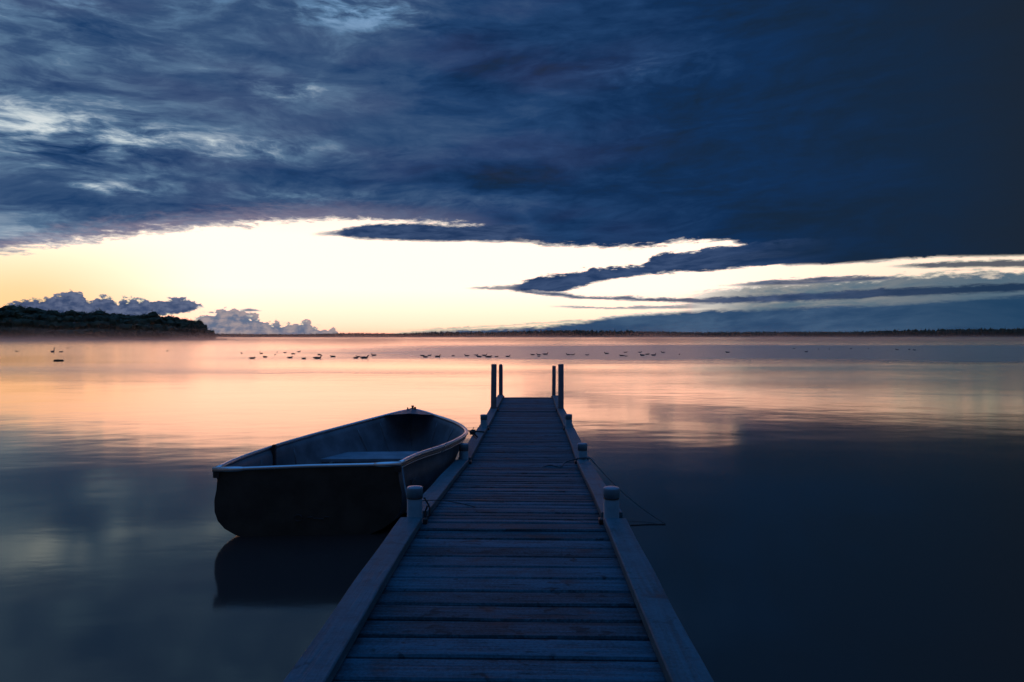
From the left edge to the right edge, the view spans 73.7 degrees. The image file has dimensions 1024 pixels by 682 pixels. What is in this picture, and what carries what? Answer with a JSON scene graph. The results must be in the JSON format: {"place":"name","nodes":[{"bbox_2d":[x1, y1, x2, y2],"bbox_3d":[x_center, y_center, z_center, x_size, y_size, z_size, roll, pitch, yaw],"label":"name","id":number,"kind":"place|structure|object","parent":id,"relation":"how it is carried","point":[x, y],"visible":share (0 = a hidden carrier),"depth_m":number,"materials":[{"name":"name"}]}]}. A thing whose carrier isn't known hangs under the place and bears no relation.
{"place":"outdoors","nodes":[
{"label":"outdoors","id":0,"kind":"place"},
{"bbox_2d":[0,303,226,339],"bbox_3d":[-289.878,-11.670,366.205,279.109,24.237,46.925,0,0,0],"label":"headland wood","id":1,"kind":"object","parent":0,"point":[17,320],"visible":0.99,"depth_m":354.71,"materials":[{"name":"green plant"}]},
{"bbox_2d":[0,337,1023,681],"bbox_3d":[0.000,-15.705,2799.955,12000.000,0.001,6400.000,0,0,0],"label":"lake water","id":2,"kind":"structure","parent":0,"point":[836,509],"depth_m":6.26,"materials":[{"name":"blue liquid"}]},
{"bbox_2d":[212,405,468,535],"bbox_3d":[-1.169,1.099,6.195,1.449,0.706,3.290,0,0,15],"label":"rowing boat","id":3,"kind":"object","parent":2,"relation":"on","point":[297,486],"visible":0.95,"depth_m":4.83,"materials":[{"name":"paint"}]},
{"bbox_2d":[401,468,406,496],"bbox_3d":[-0.662,0.927,4.296,0.011,0.094,1.078,0,0,-12],"label":"mooring rope","id":4,"kind":"object","parent":3,"relation":"attached to","point":[404,482],"visible":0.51,"depth_m":4.58,"materials":[{"name":"grey fabric"}]},
{"bbox_2d":[283,364,713,681],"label":"dock","id":5,"kind":"object","parent":2,"relation":"in","point":[529,568],"visible":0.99,"depth_m":2.72,"materials":[{"name":"grey wood"}]},
{"bbox_2d":[424,497,430,517],"bbox_3d":[-0.461,0.904,3.706,0.040,0.114,0.010,0,0,0],"label":"rope loop","id":6,"kind":"object","parent":5,"relation":"hanging from","point":[428,516],"visible":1,"depth_m":3.70,"materials":[{"name":"black fabric"}]},
{"bbox_2d":[423,500,475,507],"bbox_3d":[-0.382,0.938,3.946,0.074,0.135,0.469,0,0,35],"label":"cord","id":7,"kind":"object","parent":5,"relation":"on","point":[449,501],"visible":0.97,"depth_m":4.01,"materials":[{"name":"fabric"}]},
{"bbox_2d":[542,457,595,466],"bbox_3d":[0.490,1.074,6.032,0.477,0.071,0.139,0,0,-10],"label":"rope tail","id":8,"kind":"object","parent":5,"relation":"on","point":[570,460],"visible":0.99,"depth_m":6.08},
{"bbox_2d":[595,464,664,523],"bbox_3d":[0.936,1.222,5.548,0.005,0.282,1.009,0,0,-24],"label":"mooring rope","id":9,"kind":"object","parent":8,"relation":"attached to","point":[629,498],"visible":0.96,"depth_m":5.49,"materials":[{"name":"black fabric"}]},
{"bbox_2d":[630,524,664,525],"bbox_3d":[1.009,1.366,5.082,0.268,0.008,0.018,0,0,-6],"label":"floating line","id":10,"kind":"object","parent":2,"relation":"on","point":[647,524],"visible":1,"depth_m":5.08,"materials":[{"name":"fabric"}]},
{"bbox_2d":[0,0,1023,334],"label":"sky","id":11,"kind":"structure","parent":0,"point":[254,167],"materials":[{"name":"blue"}]},
{"bbox_2d":[215,327,1023,336],"bbox_3d":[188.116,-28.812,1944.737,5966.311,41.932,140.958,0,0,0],"label":"shore wood","id":12,"kind":"object","parent":0,"point":[940,332],"visible":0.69,"depth_m":1900.57,"materials":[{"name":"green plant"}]}
]}

